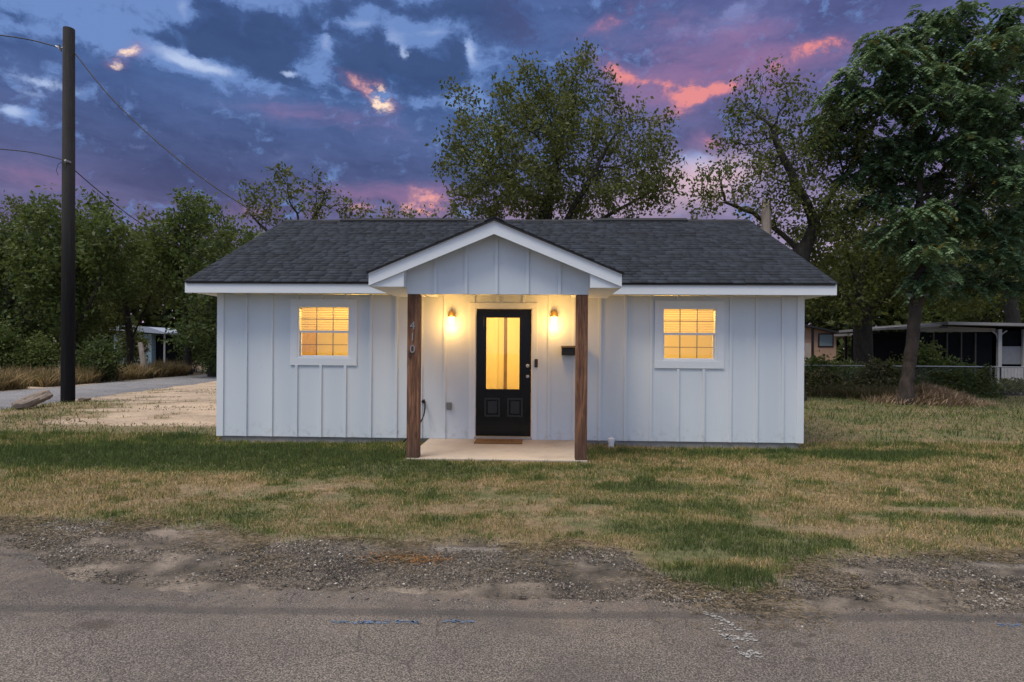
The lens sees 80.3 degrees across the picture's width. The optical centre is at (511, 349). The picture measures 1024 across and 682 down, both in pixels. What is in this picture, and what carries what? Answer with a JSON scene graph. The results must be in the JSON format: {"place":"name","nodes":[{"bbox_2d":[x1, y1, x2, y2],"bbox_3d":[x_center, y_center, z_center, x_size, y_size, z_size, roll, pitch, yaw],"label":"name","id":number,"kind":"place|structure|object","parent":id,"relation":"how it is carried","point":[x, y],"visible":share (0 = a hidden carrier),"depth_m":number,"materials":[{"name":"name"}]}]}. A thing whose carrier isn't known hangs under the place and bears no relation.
{"place":"outdoors","nodes":[
{"label":"outdoors","id":0,"kind":"place"},
{"bbox_2d":[0,374,216,408],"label":"side road","id":1,"kind":"structure","parent":0,"point":[7,398],"depth_m":22.39,"materials":[{"name":"concrete"}]},
{"bbox_2d":[0,540,1023,681],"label":"street","id":2,"kind":"structure","parent":0,"point":[53,628],"depth_m":3.26,"materials":[{"name":"grey asphalt"}]},
{"bbox_2d":[332,620,419,623],"bbox_3d":[-0.777,1.552,3.458,0.509,0.001,0.047,0,0,-1],"label":"paint mark","id":3,"kind":"object","parent":2,"relation":"on","point":[372,621],"visible":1,"depth_m":3.45,"materials":[{"name":"paint"}]},
{"bbox_2d":[443,619,474,622],"bbox_3d":[-0.304,1.555,3.478,0.184,0.001,0.043,0,0,2],"label":"paint mark","id":4,"kind":"object","parent":2,"relation":"on","point":[459,620],"visible":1,"depth_m":3.48,"materials":[{"name":"paint"}]},
{"bbox_2d":[703,611,756,641],"bbox_3d":[1.194,1.567,3.435,0.183,0.001,0.406,0,0,-21],"label":"paint mark","id":5,"kind":"object","parent":2,"relation":"on","point":[738,637],"visible":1,"depth_m":3.38,"materials":[{"name":"white paint"}]},
{"bbox_2d":[734,645,763,657],"bbox_3d":[1.212,1.567,3.134,0.155,0.001,0.098,0,0,41],"label":"paint mark","id":6,"kind":"object","parent":2,"relation":"on","point":[744,653],"visible":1,"depth_m":3.13,"materials":[{"name":"white paint"}]},
{"bbox_2d":[995,623,1023,627],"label":"paint mark","id":7,"kind":"object","parent":2,"relation":"on","point":[1008,623],"visible":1,"depth_m":3.48,"materials":[{"name":"paint"}]},
{"bbox_2d":[0,387,1023,610],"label":"lawn grass","id":8,"kind":"structure","parent":0,"point":[13,446],"depth_m":7.04,"materials":[{"name":"green plant"}]},
{"bbox_2d":[0,360,1023,616],"bbox_3d":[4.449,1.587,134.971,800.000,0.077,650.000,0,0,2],"label":"ground","id":9,"kind":"structure","parent":0,"point":[192,412],"depth_m":5.29,"materials":[{"name":"soil"}]},
{"bbox_2d":[0,305,32,373],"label":"shrub","id":10,"kind":"object","parent":9,"relation":"on","point":[6,338],"visible":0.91,"depth_m":27.34,"materials":[{"name":"green plant"}]},
{"bbox_2d":[0,324,60,371],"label":"shrub","id":11,"kind":"object","parent":9,"relation":"on","point":[37,355],"visible":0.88,"depth_m":27.64,"materials":[{"name":"green plant"}]},
{"bbox_2d":[0,188,61,316],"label":"broadleaf tree","id":12,"kind":"object","parent":9,"relation":"on","point":[13,200],"visible":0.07,"depth_m":44.95,"materials":[{"name":"green plant"}]},
{"bbox_2d":[11,390,52,409],"bbox_3d":[-11.963,1.253,15.193,0.422,0.434,1.072,0,0,2],"label":"log","id":13,"kind":"object","parent":9,"relation":"on","point":[33,399],"visible":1,"depth_m":15.01,"materials":[{"name":"brown wood"}]},
{"bbox_2d":[0,213,81,371],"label":"broadleaf tree","id":14,"kind":"object","parent":9,"relation":"on","point":[5,308],"visible":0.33,"depth_m":32.52,"materials":[{"name":"green plant"}]},
{"bbox_2d":[55,26,74,402],"bbox_3d":[-12.533,-3.604,16.942,0.596,10.756,0.495,0,0,2],"label":"utility pole","id":15,"kind":"object","parent":9,"relation":"on","point":[67,379],"visible":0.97,"depth_m":16.89,"materials":[{"name":"brown wood"}]},
{"bbox_2d":[0,35,54,46],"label":"overhead wire","id":16,"kind":"object","parent":15,"relation":"attached to","point":[27,39],"visible":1,"depth_m":17.05,"materials":[{"name":"black rubber"}]},
{"bbox_2d":[0,149,63,159],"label":"overhead wire","id":17,"kind":"object","parent":15,"relation":"attached to","point":[31,152],"visible":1,"depth_m":17.04,"materials":[{"name":"black rubber"}]},
{"bbox_2d":[66,162,212,263],"bbox_3d":[-12.975,-4.337,22.354,0.875,1.689,11.344,0,0,-2],"label":"overhead wire","id":18,"kind":"object","parent":15,"relation":"attached to","point":[134,218],"visible":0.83,"depth_m":20.73,"materials":[{"name":"black rubber"}]},
{"bbox_2d":[74,53,273,225],"bbox_3d":[-9.206,-5.744,16.324,6.295,5.085,0.074,0,0,12],"label":"overhead wire","id":19,"kind":"object","parent":15,"relation":"attached to","point":[166,149],"visible":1,"depth_m":16.35,"materials":[{"name":"black rubber"}]},
{"bbox_2d":[0,183,153,350],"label":"broadleaf tree","id":20,"kind":"object","parent":9,"relation":"on","point":[90,245],"visible":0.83,"depth_m":29.99,"materials":[{"name":"green plant"}]},
{"bbox_2d":[48,323,105,368],"bbox_3d":[-23.789,-0.231,32.964,3.580,3.585,2.712,0,0,39],"label":"shrub","id":21,"kind":"object","parent":9,"relation":"on","point":[77,337],"visible":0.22,"depth_m":32.64,"materials":[{"name":"green plant"}]},
{"bbox_2d":[78,397,90,401],"bbox_3d":[-12.002,1.404,17.048,0.419,0.147,0.145,0,0,16],"label":"wood scrap","id":22,"kind":"object","parent":9,"relation":"on","point":[84,399],"visible":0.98,"depth_m":16.99,"materials":[{"name":"brown wood"}]},
{"bbox_2d":[0,357,194,390],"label":"dry weeds","id":23,"kind":"object","parent":9,"relation":"on","point":[10,379],"visible":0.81,"depth_m":25.61,"materials":[{"name":"brown plant"}]},
{"bbox_2d":[75,329,129,381],"bbox_3d":[-18.266,0.276,26.732,2.456,2.439,2.526,0,0,-39],"label":"shrub","id":24,"kind":"object","parent":9,"relation":"on","point":[102,352],"visible":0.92,"depth_m":26.49,"materials":[{"name":"green plant"}]},
{"bbox_2d":[0,388,215,426],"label":"drive weeds","id":25,"kind":"object","parent":9,"relation":"on","point":[97,421],"visible":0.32,"depth_m":13.05,"materials":[{"name":"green plant"}]},
{"bbox_2d":[75,204,175,367],"bbox_3d":[-23.892,-3.591,37.839,7.151,10.533,5.837,0,0,2],"label":"broadleaf tree","id":26,"kind":"object","parent":9,"relation":"on","point":[126,324],"visible":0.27,"depth_m":37.77,"materials":[{"name":"green plant"}]},
{"bbox_2d":[110,319,154,365],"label":"shrub","id":27,"kind":"object","parent":9,"relation":"on","point":[122,340],"visible":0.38,"depth_m":41.70,"materials":[{"name":"green plant"}]},
{"bbox_2d":[138,342,153,377],"bbox_3d":[-18.249,0.647,30.320,0.855,2.024,0.376,0,0,15],"label":"leaning post","id":28,"kind":"object","parent":9,"relation":"on","point":[142,355],"visible":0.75,"depth_m":30.24,"materials":[{"name":"grey wood"}]},
{"bbox_2d":[114,326,182,363],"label":"shed","id":29,"kind":"structure","parent":9,"relation":"on","point":[160,350],"depth_m":53.81,"materials":[{"name":"metal"}]},
{"bbox_2d":[116,185,265,374],"bbox_3d":[-18.905,-3.930,35.145,8.853,11.314,6.142,0,0,2],"label":"broadleaf tree","id":30,"kind":"object","parent":9,"relation":"on","point":[168,252],"visible":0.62,"depth_m":33.88,"materials":[{"name":"green plant"}]},
{"bbox_2d":[173,320,208,371],"bbox_3d":[-19.571,-0.361,37.735,2.696,3.768,2.799,0,0,-22],"label":"shrub","id":31,"kind":"object","parent":9,"relation":"on","point":[180,353],"visible":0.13,"depth_m":37.52,"materials":[{"name":"green plant"}]},
{"bbox_2d":[188,303,216,374],"bbox_3d":[-17.109,-0.592,34.668,2.225,4.260,2.426,0,0,38],"label":"shrub","id":32,"kind":"object","parent":9,"relation":"on","point":[198,353],"visible":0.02,"depth_m":34.47,"materials":[{"name":"green plant"}]},
{"bbox_2d":[157,215,253,376],"bbox_3d":[-15.411,-2.416,31.337,4.441,8.293,6.093,0,0,2],"label":"broadleaf tree","id":33,"kind":"object","parent":9,"relation":"on","point":[200,334],"visible":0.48,"depth_m":30.40,"materials":[{"name":"green plant"}]},
{"bbox_2d":[233,161,360,230],"bbox_3d":[-8.141,-2.597,23.343,4.866,8.738,2.912,0,0,2],"label":"sparse tree","id":34,"kind":"object","parent":9,"relation":"on","point":[314,215],"visible":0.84,"depth_m":23.24,"materials":[{"name":"green plant"}]},
{"bbox_2d":[336,192,466,218],"bbox_3d":[-4.447,-2.229,24.179,5.571,8.103,2.212,0,0,2],"label":"sparse tree","id":35,"kind":"object","parent":9,"relation":"on","point":[454,211],"visible":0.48,"depth_m":24.09,"materials":[{"name":"green plant"}]},
{"bbox_2d":[345,549,472,565],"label":"dead leaves","id":36,"kind":"object","parent":9,"relation":"on","point":[417,558],"visible":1,"depth_m":4.51,"materials":[{"name":"brown plant"}]},
{"bbox_2d":[184,216,838,461],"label":"house","id":37,"kind":"structure","parent":9,"relation":"on","point":[551,340],"depth_m":10.05,"materials":[{"name":"white paint"}]},
{"bbox_2d":[290,299,356,365],"bbox_3d":[-3.147,-0.286,10.212,1.126,1.108,0.139,0,0,2],"label":"window","id":38,"kind":"structure","parent":37,"relation":"in","point":[296,357],"depth_m":10.16,"materials":[{"name":"white paint"}]},
{"bbox_2d":[474,439,522,443],"bbox_3d":[-0.214,1.481,9.772,0.760,0.018,0.430,0,0,2],"label":"doormat","id":39,"kind":"object","parent":37,"relation":"on","point":[498,441],"visible":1,"depth_m":9.69,"materials":[{"name":"brown fabric"}]},
{"bbox_2d":[476,309,531,435],"bbox_3d":[-0.140,0.387,10.077,0.914,2.107,0.114,0,0,2],"label":"door","id":40,"kind":"structure","parent":37,"relation":"in","point":[499,412],"depth_m":10.09,"materials":[{"name":"black paint"}]},
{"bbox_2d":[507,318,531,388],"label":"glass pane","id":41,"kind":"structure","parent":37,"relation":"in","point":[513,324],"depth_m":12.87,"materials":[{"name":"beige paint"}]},
{"bbox_2d":[654,300,724,368],"bbox_3d":[2.904,-0.241,9.989,1.126,1.108,0.139,0,0,2],"label":"window","id":42,"kind":"structure","parent":37,"relation":"in","point":[717,360],"depth_m":9.94,"materials":[{"name":"white paint"}]},
{"bbox_2d":[0,511,1023,632],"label":"gravel","id":43,"kind":"structure","parent":9,"relation":"on","point":[78,551],"depth_m":4.28,"materials":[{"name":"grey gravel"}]},
{"bbox_2d":[0,230,1023,361],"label":"distant wood","id":44,"kind":"object","parent":9,"relation":"on","point":[888,316],"visible":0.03,"depth_m":68.69,"materials":[{"name":"green plant"}]},
{"bbox_2d":[424,37,693,219],"bbox_3d":[1.702,-4.197,21.030,9.142,12.159,6.667,0,0,2],"label":"broadleaf tree","id":45,"kind":"object","parent":9,"relation":"on","point":[561,139],"visible":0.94,"depth_m":19.82,"materials":[{"name":"green plant"}]},
{"bbox_2d":[608,437,614,446],"bbox_3d":[1.591,1.518,9.741,0.106,0.220,0.106,0,0,2],"label":"cleanout pipe","id":46,"kind":"object","parent":9,"relation":"on","point":[611,440],"visible":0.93,"depth_m":9.70,"materials":[{"name":"white plastic"}]},
{"bbox_2d":[761,197,771,234],"bbox_3d":[7.885,-1.436,18.772,0.384,6.525,0.368,0,0,2],"label":"dead snag","id":47,"kind":"object","parent":9,"relation":"on","point":[766,219],"visible":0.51,"depth_m":18.66,"materials":[{"name":"brown wood"}]},
{"bbox_2d":[679,49,886,400],"bbox_3d":[8.263,-3.465,19.279,5.936,10.704,5.125,0,0,2],"label":"leaning tree","id":48,"kind":"object","parent":9,"relation":"on","point":[804,248],"visible":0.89,"depth_m":18.69,"materials":[{"name":"green plant"}]},
{"bbox_2d":[804,350,849,379],"bbox_3d":[11.375,0.866,22.518,2.227,1.724,1.636,0,0,2],"label":"shrub","id":49,"kind":"object","parent":9,"relation":"on","point":[812,360],"visible":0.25,"depth_m":22.32,"materials":[{"name":"green plant"}]},
{"bbox_2d":[832,354,875,381],"bbox_3d":[12.870,0.930,23.593,2.435,1.551,2.308,0,0,-31],"label":"shrub","id":50,"kind":"object","parent":9,"relation":"on","point":[853,372],"visible":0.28,"depth_m":23.18,"materials":[{"name":"green plant"}]},
{"bbox_2d":[834,331,906,361],"bbox_3d":[19.852,0.374,33.335,2.369,2.679,4.000,0,0,2],"label":"carport","id":51,"kind":"object","parent":9,"relation":"on","point":[845,345],"visible":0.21,"depth_m":35.07,"materials":[{"name":"metal"}]},
{"bbox_2d":[805,381,976,404],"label":"dry weeds","id":52,"kind":"object","parent":9,"relation":"on","point":[849,392],"visible":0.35,"depth_m":19.95,"materials":[{"name":"brown plant"}]},
{"bbox_2d":[786,167,1022,369],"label":"forked tree","id":53,"kind":"object","parent":9,"relation":"on","point":[860,321],"visible":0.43,"depth_m":24.56,"materials":[{"name":"green plant"}]},
{"bbox_2d":[796,0,1023,404],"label":"feathery tree","id":54,"kind":"object","parent":9,"relation":"on","point":[986,117],"visible":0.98,"depth_m":17.62,"materials":[{"name":"green plant"}]},
{"bbox_2d":[804,364,1023,394],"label":"chain link fence","id":55,"kind":"object","parent":9,"relation":"on","point":[1003,367],"visible":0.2,"depth_m":21.95,"materials":[{"name":"metal"}]},
{"bbox_2d":[804,356,913,397],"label":"fence vines","id":56,"kind":"object","parent":55,"relation":"attached to","point":[887,372],"visible":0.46,"depth_m":20.98,"materials":[{"name":"green plant"}]},
{"bbox_2d":[879,363,1018,398],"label":"fence vines","id":57,"kind":"object","parent":55,"relation":"attached to","point":[962,378],"visible":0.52,"depth_m":21.58,"materials":[{"name":"green plant"}]},
{"bbox_2d":[899,336,952,380],"bbox_3d":[15.826,0.625,23.109,1.704,2.344,1.685,0,0,2],"label":"shrub","id":58,"kind":"object","parent":9,"relation":"on","point":[934,357],"visible":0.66,"depth_m":22.86,"materials":[{"name":"green plant"}]},
{"bbox_2d":[835,380,1018,409],"bbox_3d":[12.877,1.277,18.365,5.791,0.769,4.223,0,0,2],"label":"brush pile","id":59,"kind":"object","parent":9,"relation":"on","point":[937,394],"visible":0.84,"depth_m":18.05,"materials":[{"name":"brown plant"}]},
{"bbox_2d":[839,322,1023,385],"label":"neighbour house","id":60,"kind":"structure","parent":9,"relation":"on","point":[990,343],"depth_m":26.92,"materials":[{"name":"metal"}]},
{"bbox_2d":[923,356,981,388],"bbox_3d":[16.645,0.986,22.803,2.312,1.546,1.809,0,0,2],"label":"shrub","id":61,"kind":"object","parent":9,"relation":"on","point":[953,363],"visible":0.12,"depth_m":22.62,"materials":[{"name":"green plant"}]},
{"bbox_2d":[899,243,1023,322],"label":"broadleaf tree","id":62,"kind":"object","parent":9,"relation":"on","point":[952,317],"visible":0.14,"depth_m":33.44,"materials":[{"name":"green plant"}]},
{"bbox_2d":[943,139,1023,330],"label":"broadleaf tree","id":63,"kind":"object","parent":9,"relation":"on","point":[1012,314],"visible":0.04,"depth_m":28.94,"materials":[{"name":"green plant"}]},
{"bbox_2d":[986,375,1023,394],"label":"shrub","id":64,"kind":"object","parent":9,"relation":"on","point":[1018,384],"visible":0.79,"depth_m":22.37,"materials":[{"name":"green plant"}]},
{"bbox_2d":[0,0,1023,348],"label":"sky","id":65,"kind":"structure","parent":0,"point":[233,89],"materials":[{"name":"blue"}]},
{"bbox_2d":[804,324,850,363],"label":"peach house","id":66,"kind":"structure","parent":0,"point":[822,340],"depth_m":39.30,"materials":[{"name":"paint"}]},
{"bbox_2d":[818,333,833,346],"bbox_3d":[20.308,-0.585,39.292,0.974,0.897,0.059,0,0,2],"label":"window","id":67,"kind":"structure","parent":66,"relation":"in","point":[824,339],"depth_m":39.27,"materials":[{"name":"grey glass"}]},
{"bbox_2d":[886,354,918,379],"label":"shrub","id":68,"kind":"object","parent":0,"point":[897,363],"visible":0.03,"depth_m":24.04,"materials":[{"name":"green plant"}]}
]}

